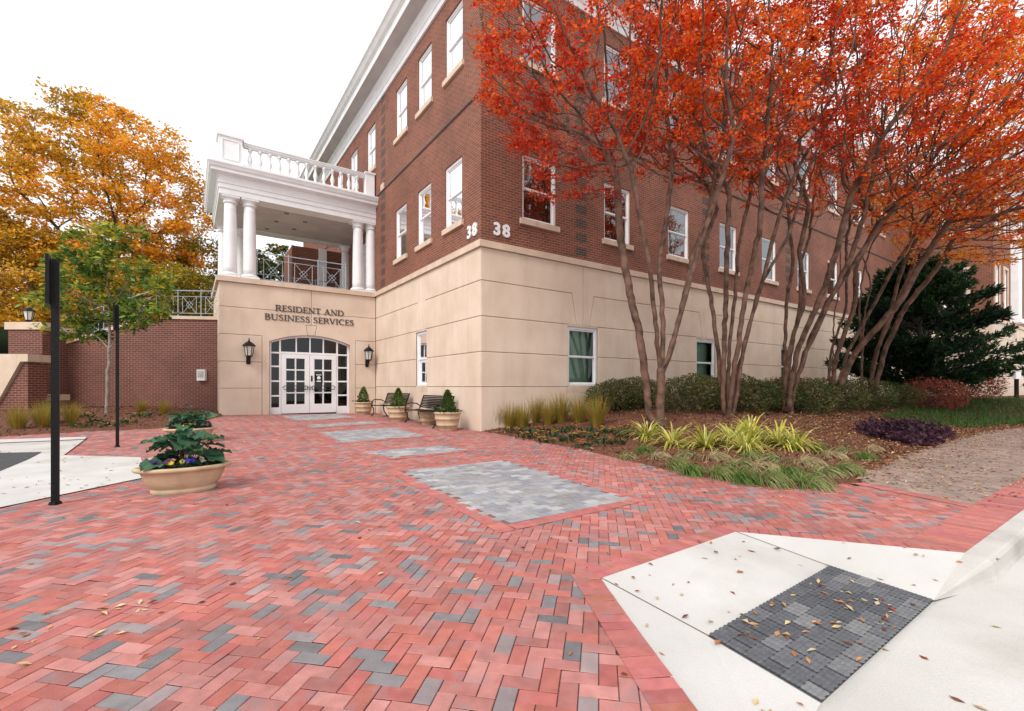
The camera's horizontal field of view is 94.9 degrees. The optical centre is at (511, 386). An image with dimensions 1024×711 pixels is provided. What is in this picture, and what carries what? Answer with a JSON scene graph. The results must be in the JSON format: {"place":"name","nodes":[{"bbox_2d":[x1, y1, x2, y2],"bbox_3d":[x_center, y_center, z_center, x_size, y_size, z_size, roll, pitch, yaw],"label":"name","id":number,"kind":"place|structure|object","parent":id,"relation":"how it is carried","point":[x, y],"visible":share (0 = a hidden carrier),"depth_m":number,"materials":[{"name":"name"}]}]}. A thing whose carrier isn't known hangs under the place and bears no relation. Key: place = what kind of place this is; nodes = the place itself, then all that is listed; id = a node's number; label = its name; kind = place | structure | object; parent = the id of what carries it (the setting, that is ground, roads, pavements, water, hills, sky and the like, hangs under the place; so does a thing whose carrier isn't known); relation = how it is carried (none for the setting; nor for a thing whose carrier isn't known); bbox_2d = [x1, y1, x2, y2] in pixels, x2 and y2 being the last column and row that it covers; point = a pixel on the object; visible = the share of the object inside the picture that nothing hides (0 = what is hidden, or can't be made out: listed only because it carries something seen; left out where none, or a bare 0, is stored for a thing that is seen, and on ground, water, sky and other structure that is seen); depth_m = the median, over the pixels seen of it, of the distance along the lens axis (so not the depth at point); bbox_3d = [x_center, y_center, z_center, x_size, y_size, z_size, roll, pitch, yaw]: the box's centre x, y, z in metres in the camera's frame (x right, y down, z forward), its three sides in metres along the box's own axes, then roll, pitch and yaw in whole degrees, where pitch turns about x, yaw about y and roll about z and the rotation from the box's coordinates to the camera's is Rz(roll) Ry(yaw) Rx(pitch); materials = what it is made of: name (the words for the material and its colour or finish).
{"place":"outdoors","nodes":[
{"label":"outdoors","id":0,"kind":"place"},
{"bbox_2d":[0,452,40,470],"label":"driveway","id":1,"kind":"structure","parent":0,"point":[7,460],"depth_m":7.80,"materials":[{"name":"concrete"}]},
{"bbox_2d":[0,326,111,353],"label":"terrace","id":2,"kind":"structure","parent":0,"point":[3,341],"depth_m":21.59,"materials":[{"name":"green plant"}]},
{"bbox_2d":[0,213,104,319],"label":"autumn tree","id":3,"kind":"object","parent":2,"relation":"on","point":[6,243],"visible":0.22,"depth_m":29.35,"materials":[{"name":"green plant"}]},
{"bbox_2d":[0,256,182,327],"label":"autumn tree","id":4,"kind":"object","parent":2,"relation":"on","point":[38,314],"visible":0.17,"depth_m":26.77,"materials":[{"name":"orange plant"}]},
{"bbox_2d":[0,76,217,325],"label":"autumn tree","id":5,"kind":"object","parent":2,"relation":"on","point":[31,144],"visible":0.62,"depth_m":31.52,"materials":[{"name":"orange plant"}]},
{"bbox_2d":[80,253,214,325],"bbox_3d":[-23.294,-5.127,31.129,8.908,7.489,9.821,0,0,0],"label":"autumn tree","id":6,"kind":"object","parent":2,"relation":"on","point":[174,269],"visible":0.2,"depth_m":30.29,"materials":[{"name":"orange plant"}]},
{"bbox_2d":[129,218,217,315],"bbox_3d":[-25.716,-7.544,37.928,8.659,11.096,9.981,0,0,0],"label":"autumn tree","id":7,"kind":"object","parent":2,"relation":"on","point":[188,247],"visible":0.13,"depth_m":35.76,"materials":[{"name":"orange plant"}]},
{"bbox_2d":[256,243,291,280],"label":"autumn tree","id":8,"kind":"object","parent":2,"relation":"on","point":[277,250],"visible":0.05,"depth_m":43.78,"materials":[{"name":"green plant"}]},
{"bbox_2d":[0,406,221,436],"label":"planting bed","id":9,"kind":"object","parent":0,"point":[34,430],"visible":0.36,"depth_m":12.50,"materials":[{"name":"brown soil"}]},
{"bbox_2d":[0,400,36,428],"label":"golden grass tuft","id":10,"kind":"object","parent":9,"relation":"on","point":[16,420],"visible":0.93,"depth_m":11.12,"materials":[{"name":"yellow plant"}]},
{"bbox_2d":[24,397,50,427],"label":"golden grass tuft","id":11,"kind":"object","parent":9,"relation":"on","point":[43,419],"visible":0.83,"depth_m":11.36,"materials":[{"name":"yellow plant"}]},
{"bbox_2d":[60,400,89,423],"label":"golden grass tuft","id":12,"kind":"object","parent":9,"relation":"on","point":[71,414],"visible":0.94,"depth_m":12.04,"materials":[{"name":"yellow plant"}]},
{"bbox_2d":[7,219,180,412],"bbox_3d":[-12.297,-2.135,13.931,4.263,5.949,3.270,0,0,-33],"label":"tree","id":13,"kind":"object","parent":9,"relation":"on","point":[103,255],"visible":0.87,"depth_m":13.96,"materials":[{"name":"green plant"}]},
{"bbox_2d":[0,413,966,710],"bbox_3d":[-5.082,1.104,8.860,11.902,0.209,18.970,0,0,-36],"label":"forecourt paving","id":14,"kind":"structure","parent":0,"point":[298,553],"depth_m":3.02,"materials":[{"name":"brick"}]},
{"bbox_2d":[45,253,61,504],"bbox_3d":[-4.673,-0.010,4.795,0.120,2.620,0.320,0,0,-39],"label":"sign post","id":15,"kind":"object","parent":14,"relation":"on","point":[52,283],"visible":0.95,"depth_m":4.77,"materials":[{"name":"black metal"}]},
{"bbox_2d":[0,454,141,506],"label":"drive apron","id":16,"kind":"object","parent":14,"relation":"on","point":[88,472],"visible":0.86,"depth_m":6.29,"materials":[{"name":"concrete"}]},
{"bbox_2d":[0,439,84,455],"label":"drop kerb","id":17,"kind":"structure","parent":16,"relation":"on","point":[44,447],"depth_m":9.03,"materials":[{"name":"concrete"}]},
{"bbox_2d":[113,303,119,446],"bbox_3d":[-7.684,-0.166,9.132,0.106,2.870,0.320,0,0,-36],"label":"sign post","id":18,"kind":"object","parent":14,"relation":"on","point":[115,317],"visible":0.95,"depth_m":9.12,"materials":[{"name":"black metal"}]},
{"bbox_2d":[132,460,231,495],"bbox_3d":[-3.789,1.045,5.432,0.949,0.311,0.626,0,0,-37],"label":"oval planter","id":19,"kind":"object","parent":14,"relation":"on","point":[173,480],"visible":0.83,"depth_m":5.22,"materials":[{"name":"ceramic"}]},
{"bbox_2d":[141,456,223,468],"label":"pansies","id":20,"kind":"object","parent":19,"relation":"in","point":[187,461],"visible":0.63,"depth_m":5.25,"materials":[{"name":"multicoloured plant"}]},
{"bbox_2d":[139,423,231,470],"bbox_3d":[-3.773,0.668,5.408,0.891,0.520,0.667,0,0,-21],"label":"kale plant","id":21,"kind":"object","parent":19,"relation":"in","point":[181,442],"visible":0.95,"depth_m":5.33,"materials":[{"name":"green plant"}]},
{"bbox_2d":[162,426,216,442],"bbox_3d":[-6.727,1.002,9.826,0.949,0.311,0.626,0,0,-37],"label":"oval planter","id":22,"kind":"object","parent":14,"relation":"on","point":[200,429],"visible":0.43,"depth_m":9.72,"materials":[{"name":"ceramic"}]},
{"bbox_2d":[165,404,217,427],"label":"kale plant","id":23,"kind":"object","parent":22,"relation":"in","point":[192,416],"visible":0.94,"depth_m":9.75,"materials":[{"name":"green plant"}]},
{"bbox_2d":[362,445,467,457],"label":"grey inlay paving","id":24,"kind":"structure","parent":14,"relation":"on","point":[394,453],"depth_m":8.65,"materials":[{"name":"stone"}]},
{"bbox_2d":[352,444,477,459],"bbox_3d":[-1.771,1.191,8.694,2.000,0.016,1.315,0,0,-38],"label":"inlay border","id":25,"kind":"object","parent":14,"relation":"on","point":[376,455],"visible":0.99,"depth_m":8.54,"materials":[{"name":"brick"}]},
{"bbox_2d":[404,395,454,427],"bbox_3d":[-2.568,0.727,14.335,0.713,0.927,2.190,0,0,-35],"label":"bench","id":26,"kind":"object","parent":14,"relation":"on","point":[429,403],"visible":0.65,"depth_m":14.80,"materials":[{"name":"black metal"}]},
{"bbox_2d":[433,411,460,430],"bbox_3d":[-1.769,0.932,12.888,0.760,0.500,0.760,0,0,0],"label":"round planter","id":27,"kind":"object","parent":14,"relation":"on","point":[447,421],"visible":0.94,"depth_m":12.62,"materials":[{"name":"ceramic"}]},
{"bbox_2d":[403,460,630,524],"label":"grey inlay paving","id":28,"kind":"structure","parent":14,"relation":"on","point":[543,499],"depth_m":5.40,"materials":[{"name":"brick"}]},
{"bbox_2d":[386,458,648,532],"bbox_3d":[-0.086,1.194,5.894,2.136,0.011,3.488,0,0,-31],"label":"inlay border","id":29,"kind":"object","parent":14,"relation":"on","point":[496,525],"visible":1,"depth_m":4.84,"materials":[{"name":"brick"}]},
{"bbox_2d":[571,477,1023,710],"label":"paving border","id":30,"kind":"object","parent":14,"relation":"on","point":[965,530],"visible":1,"depth_m":3.28,"materials":[{"name":"brick"}]},
{"bbox_2d":[853,483,988,509],"bbox_3d":[4.474,1.194,5.193,0.167,0.009,1.323,0,0,-15],"label":"walkway border","id":31,"kind":"object","parent":14,"relation":"on","point":[919,495],"visible":1,"depth_m":5.15,"materials":[{"name":"brick"}]},
{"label":"inlay bed","id":32,"kind":"structure","parent":14,"relation":"on","visible":0},
{"bbox_2d":[285,414,354,420],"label":"grey inlay paving","id":33,"kind":"structure","parent":32,"relation":"on","point":[310,417],"depth_m":16.67,"materials":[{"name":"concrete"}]},
{"bbox_2d":[0,0,1023,325],"label":"sky","id":34,"kind":"structure","parent":0,"point":[271,74],"materials":[{"name":"white"}]},
{"bbox_2d":[0,395,1023,490],"bbox_3d":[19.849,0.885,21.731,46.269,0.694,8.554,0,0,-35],"label":"planting bed","id":35,"kind":"object","parent":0,"point":[608,423],"visible":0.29,"depth_m":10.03,"materials":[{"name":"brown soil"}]},
{"bbox_2d":[536,397,560,424],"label":"orange grass tuft","id":36,"kind":"object","parent":35,"relation":"on","point":[547,416],"visible":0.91,"depth_m":12.98,"materials":[{"name":"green plant"}]},
{"bbox_2d":[547,389,579,422],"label":"orange grass tuft","id":37,"kind":"object","parent":35,"relation":"on","point":[562,415],"visible":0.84,"depth_m":13.09,"materials":[{"name":"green plant"}]},
{"bbox_2d":[565,391,589,422],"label":"orange grass tuft","id":38,"kind":"object","parent":35,"relation":"on","point":[578,414],"visible":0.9,"depth_m":12.72,"materials":[{"name":"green plant"}]},
{"bbox_2d":[579,390,614,426],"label":"orange grass tuft","id":39,"kind":"object","parent":35,"relation":"on","point":[596,416],"visible":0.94,"depth_m":11.86,"materials":[{"name":"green plant"}]},
{"bbox_2d":[584,378,643,411],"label":"azalea shrub","id":40,"kind":"object","parent":35,"relation":"on","point":[605,384],"visible":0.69,"depth_m":13.94,"materials":[{"name":"green plant"}]},
{"bbox_2d":[592,376,654,409],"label":"azalea shrub","id":41,"kind":"object","parent":35,"relation":"on","point":[635,379],"visible":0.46,"depth_m":14.12,"materials":[{"name":"green plant"}]},
{"bbox_2d":[619,414,673,443],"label":"yucca plant","id":42,"kind":"object","parent":35,"relation":"on","point":[646,432],"visible":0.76,"depth_m":9.73,"materials":[{"name":"yellow plant"}]},
{"bbox_2d":[466,0,828,426],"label":"crape myrtle tree","id":43,"kind":"object","parent":35,"relation":"on","point":[544,105],"visible":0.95,"depth_m":10.11,"materials":[{"name":"red plant"}]},
{"bbox_2d":[641,421,698,450],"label":"yucca plant","id":44,"kind":"object","parent":35,"relation":"on","point":[672,438],"visible":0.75,"depth_m":8.70,"materials":[{"name":"yellow plant"}]},
{"bbox_2d":[651,372,720,412],"bbox_3d":[4.794,0.150,12.853,1.962,1.154,1.992,0,0,-22],"label":"azalea shrub","id":45,"kind":"object","parent":35,"relation":"on","point":[696,403],"visible":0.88,"depth_m":12.50,"materials":[{"name":"green plant"}]},
{"bbox_2d":[676,420,734,452],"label":"yucca plant","id":46,"kind":"object","parent":35,"relation":"on","point":[704,441],"visible":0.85,"depth_m":8.20,"materials":[{"name":"yellow plant"}]},
{"bbox_2d":[697,462,741,482],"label":"feather grass tuft","id":47,"kind":"object","parent":35,"relation":"on","point":[717,472],"visible":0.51,"depth_m":6.13,"materials":[{"name":"green plant"}]},
{"bbox_2d":[707,416,766,449],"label":"yucca plant","id":48,"kind":"object","parent":35,"relation":"on","point":[727,432],"visible":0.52,"depth_m":8.41,"materials":[{"name":"yellow plant"}]},
{"bbox_2d":[722,467,764,488],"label":"feather grass tuft","id":49,"kind":"object","parent":35,"relation":"on","point":[739,477],"visible":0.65,"depth_m":5.82,"materials":[{"name":"green plant"}]},
{"bbox_2d":[714,373,785,412],"bbox_3d":[6.834,0.221,13.699,2.056,1.281,1.953,0,0,-15],"label":"azalea shrub","id":50,"kind":"object","parent":35,"relation":"on","point":[764,404],"visible":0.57,"depth_m":13.21,"materials":[{"name":"green plant"}]},
{"bbox_2d":[713,420,786,454],"bbox_3d":[3.893,0.955,7.846,1.214,0.876,1.259,0,0,-11],"label":"yucca plant","id":51,"kind":"object","parent":35,"relation":"on","point":[744,444],"visible":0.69,"depth_m":7.70,"materials":[{"name":"yellow plant"}]},
{"bbox_2d":[608,0,914,416],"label":"crape myrtle tree","id":52,"kind":"object","parent":35,"relation":"on","point":[729,386],"visible":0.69,"depth_m":10.99,"materials":[{"name":"red plant"}]},
{"bbox_2d":[748,466,796,489],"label":"feather grass tuft","id":53,"kind":"object","parent":35,"relation":"on","point":[768,477],"visible":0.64,"depth_m":5.64,"materials":[{"name":"green plant"}]},
{"bbox_2d":[743,377,811,411],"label":"azalea shrub","id":54,"kind":"object","parent":35,"relation":"on","point":[776,381],"visible":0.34,"depth_m":14.04,"materials":[{"name":"green plant"}]},
{"bbox_2d":[752,416,824,452],"bbox_3d":[4.895,0.944,8.591,1.579,0.864,1.590,0,0,-15],"label":"yucca plant","id":55,"kind":"object","parent":35,"relation":"on","point":[774,438],"visible":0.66,"depth_m":8.48,"materials":[{"name":"yellow plant"}]},
{"bbox_2d":[763,422,826,456],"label":"yucca plant","id":56,"kind":"object","parent":35,"relation":"on","point":[800,443],"visible":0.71,"depth_m":8.18,"materials":[{"name":"yellow plant"}]},
{"bbox_2d":[771,377,842,415],"bbox_3d":[9.118,0.292,14.723,2.187,1.252,2.265,0,0,38],"label":"azalea shrub","id":57,"kind":"object","parent":35,"relation":"on","point":[819,406],"visible":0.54,"depth_m":14.11,"materials":[{"name":"green plant"}]},
{"bbox_2d":[788,470,840,493],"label":"feather grass tuft","id":58,"kind":"object","parent":35,"relation":"on","point":[806,481],"visible":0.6,"depth_m":5.54,"materials":[{"name":"green plant"}]},
{"bbox_2d":[798,376,872,412],"bbox_3d":[10.626,0.275,15.639,2.042,1.339,2.150,0,0,-37],"label":"azalea shrub","id":59,"kind":"object","parent":35,"relation":"on","point":[851,390],"visible":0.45,"depth_m":15.15,"materials":[{"name":"green plant"}]},
{"bbox_2d":[826,376,898,409],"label":"azalea shrub","id":60,"kind":"object","parent":35,"relation":"on","point":[889,396],"visible":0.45,"depth_m":16.20,"materials":[{"name":"green plant"}]},
{"bbox_2d":[711,0,1023,414],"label":"crape myrtle tree","id":61,"kind":"object","parent":35,"relation":"on","point":[790,374],"visible":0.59,"depth_m":11.38,"materials":[{"name":"red plant"}]},
{"bbox_2d":[863,380,928,407],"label":"azalea shrub","id":62,"kind":"object","parent":35,"relation":"on","point":[903,386],"visible":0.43,"depth_m":17.26,"materials":[{"name":"green plant"}]},
{"bbox_2d":[853,415,956,447],"bbox_3d":[9.531,1.010,11.412,5.798,0.551,1.885,0,0,-42],"label":"purple ground cover","id":63,"kind":"object","parent":35,"relation":"on","point":[917,432],"visible":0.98,"depth_m":10.62,"materials":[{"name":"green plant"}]},
{"bbox_2d":[801,0,1023,411],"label":"crape myrtle tree","id":64,"kind":"object","parent":35,"relation":"on","point":[951,216],"visible":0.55,"depth_m":12.77,"materials":[{"name":"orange plant"}]},
{"bbox_2d":[823,251,1023,391],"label":"evergreen tree","id":65,"kind":"object","parent":35,"relation":"on","point":[923,353],"visible":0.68,"depth_m":19.13,"materials":[{"name":"green plant"}]},
{"bbox_2d":[897,376,971,409],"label":"red shrub","id":66,"kind":"object","parent":35,"relation":"on","point":[960,394],"visible":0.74,"depth_m":17.72,"materials":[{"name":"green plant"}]},
{"bbox_2d":[851,3,1023,408],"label":"crape myrtle tree","id":67,"kind":"object","parent":35,"relation":"on","point":[947,253],"visible":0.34,"depth_m":15.16,"materials":[{"name":"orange plant"}]},
{"bbox_2d":[880,395,1023,427],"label":"liriope cover","id":68,"kind":"object","parent":35,"relation":"on","point":[960,415],"visible":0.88,"depth_m":16.24,"materials":[{"name":"green plant"}]},
{"bbox_2d":[939,365,1010,398],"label":"shrub","id":69,"kind":"object","parent":35,"relation":"on","point":[993,388],"visible":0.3,"depth_m":20.14,"materials":[{"name":"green plant"}]},
{"bbox_2d":[819,555,1023,710],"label":"street","id":70,"kind":"structure","parent":0,"point":[966,648],"depth_m":2.29,"materials":[{"name":"concrete"}]},
{"bbox_2d":[3,401,1023,710],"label":"leaf litter","id":71,"kind":"object","parent":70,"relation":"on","point":[949,441],"visible":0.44,"depth_m":7.37,"materials":[{"name":"brown plant"}]},
{"bbox_2d":[601,532,963,710],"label":"kerb ramp","id":72,"kind":"structure","parent":70,"relation":"on","point":[707,672],"depth_m":2.87,"materials":[{"name":"concrete"}]},
{"bbox_2d":[709,565,933,702],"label":"tactile paving","id":73,"kind":"structure","parent":72,"relation":"in","point":[828,670],"depth_m":2.50,"materials":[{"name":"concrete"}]},
{"bbox_2d":[934,510,1023,599],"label":"kerb","id":74,"kind":"structure","parent":70,"relation":"on","point":[979,565],"depth_m":3.33,"materials":[{"name":"concrete"}]},
{"bbox_2d":[859,428,1023,503],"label":"walkway","id":75,"kind":"structure","parent":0,"point":[994,483],"depth_m":6.79,"materials":[{"name":"beige gravel"}]},
{"label":"ground","id":76,"kind":"structure","parent":0,"visible":0},
{"bbox_2d":[0,354,50,409],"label":"stair cheek wall","id":77,"kind":"structure","parent":76,"relation":"on","point":[23,378],"depth_m":14.60,"materials":[{"name":"red brick"}]},
{"bbox_2d":[4,322,75,393],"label":"brick pier","id":78,"kind":"structure","parent":76,"relation":"on","point":[23,338],"depth_m":16.60,"materials":[{"name":"brick"}]},
{"bbox_2d":[66,316,217,409],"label":"retaining wall","id":79,"kind":"structure","parent":76,"relation":"on","point":[163,361],"depth_m":17.55,"materials":[{"name":"red brick"}]},
{"bbox_2d":[60,289,216,334],"bbox_3d":[-14.107,-2.609,17.721,6.513,2.209,0.038,0,0,0],"label":"stair railing","id":80,"kind":"object","parent":79,"relation":"on","point":[200,296],"visible":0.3,"depth_m":17.71,"materials":[{"name":"grey metal"}]},
{"bbox_2d":[203,0,1023,430],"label":"office building","id":81,"kind":"structure","parent":76,"relation":"on","point":[391,192],"depth_m":16.99,"materials":[{"name":"red brick"}]},
{"bbox_2d":[281,354,308,413],"bbox_3d":[-8.366,-0.120,18.166,1.004,2.280,0.138,0,0,-34],"label":"door","id":82,"kind":"structure","parent":81,"relation":"in","point":[285,408],"depth_m":18.16,"materials":[{"name":"white paint"}]},
{"bbox_2d":[265,305,353,325],"bbox_3d":[-7.855,-2.805,18.394,3.255,0.590,0.029,0,0,-34],"label":"wall lettering","id":83,"kind":"object","parent":81,"relation":"attached to","point":[296,318],"depth_m":18.28,"materials":[{"name":"brown metal"}]},
{"bbox_2d":[310,355,335,412],"bbox_3d":[-7.528,-0.120,18.742,1.004,2.280,0.138,0,0,-34],"label":"door","id":84,"kind":"structure","parent":81,"relation":"in","point":[319,378],"depth_m":18.75,"materials":[{"name":"white paint"}]},
{"bbox_2d":[368,124,375,171],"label":"window","id":85,"kind":"structure","parent":81,"relation":"in","point":[371,135],"depth_m":20.59,"materials":[{"name":"glass"}]},
{"bbox_2d":[393,204,407,264],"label":"window","id":86,"kind":"structure","parent":81,"relation":"in","point":[401,213],"depth_m":17.69,"materials":[{"name":"glass"}]},
{"bbox_2d":[393,79,407,145],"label":"window","id":87,"kind":"structure","parent":81,"relation":"in","point":[402,127],"depth_m":17.63,"materials":[{"name":"glass"}]},
{"bbox_2d":[417,331,426,385],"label":"window","id":88,"kind":"structure","parent":81,"relation":"in","point":[421,336],"depth_m":16.18,"materials":[{"name":"white glass"}]},
{"bbox_2d":[414,183,431,251],"bbox_3d":[-2.920,-5.690,15.797,0.220,2.040,1.300,0,0,-34],"label":"window","id":89,"kind":"structure","parent":81,"relation":"in","point":[425,239],"depth_m":15.91,"materials":[{"name":"white glass"}]},
{"bbox_2d":[415,43,432,119],"bbox_3d":[-2.896,-10.260,15.766,0.220,2.040,1.300,0,0,-35],"label":"window","id":90,"kind":"structure","parent":81,"relation":"in","point":[425,63],"depth_m":15.90,"materials":[{"name":"glass"}]},
{"bbox_2d":[441,157,463,235],"bbox_3d":[-1.725,-5.690,14.059,0.220,2.040,1.300,0,0,-34],"label":"window","id":91,"kind":"structure","parent":81,"relation":"in","point":[454,220],"depth_m":14.17,"materials":[{"name":"white glass"}]},
{"bbox_2d":[442,0,463,87],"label":"window","id":92,"kind":"structure","parent":81,"relation":"in","point":[455,61],"depth_m":14.12,"materials":[{"name":"glass"}]},
{"bbox_2d":[520,0,558,80],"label":"window","id":93,"kind":"structure","parent":81,"relation":"in","point":[526,6],"depth_m":13.89,"materials":[{"name":"glass"}]},
{"bbox_2d":[520,155,559,232],"bbox_3d":[0.794,-5.690,13.873,1.460,2.040,0.220,0,0,-35],"label":"window","id":94,"kind":"structure","parent":81,"relation":"in","point":[537,214],"depth_m":13.89,"materials":[{"name":"glass"}]},
{"bbox_2d":[568,326,596,385],"bbox_3d":[2.195,-0.960,14.905,1.260,1.840,0.105,0,0,-35],"label":"window","id":95,"kind":"structure","parent":81,"relation":"in","point":[594,358],"depth_m":15.08,"materials":[{"name":"white paint"}]},
{"bbox_2d":[602,45,628,111],"bbox_3d":[3.505,-10.260,15.736,1.460,2.040,0.220,0,0,-34],"label":"window","id":96,"kind":"structure","parent":81,"relation":"in","point":[609,49],"depth_m":15.68,"materials":[{"name":"glass"}]},
{"bbox_2d":[602,183,633,250],"bbox_3d":[3.505,-5.690,15.736,1.460,2.040,0.220,0,0,-34],"label":"window","id":97,"kind":"structure","parent":81,"relation":"in","point":[610,236],"depth_m":15.73,"materials":[{"name":"glass"}]},
{"bbox_2d":[666,206,688,263],"bbox_3d":[6.217,-5.690,17.599,1.460,2.040,0.220,0,0,-35],"label":"window","id":98,"kind":"structure","parent":81,"relation":"in","point":[678,218],"depth_m":17.68,"materials":[{"name":"glass"}]},
{"bbox_2d":[718,223,739,275],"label":"window","id":99,"kind":"structure","parent":81,"relation":"in","point":[732,252],"depth_m":19.60,"materials":[{"name":"white glass"}]},
{"bbox_2d":[762,237,778,285],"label":"window","id":100,"kind":"structure","parent":81,"relation":"in","point":[770,279],"depth_m":21.39,"materials":[{"name":"glass"}]},
{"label":"inlay bed","id":101,"kind":"structure","parent":0,"visible":0},
{"bbox_2d":[319,428,422,441],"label":"grey inlay paving","id":102,"kind":"structure","parent":101,"relation":"on","point":[363,435],"depth_m":11.37,"materials":[{"name":"stone"}]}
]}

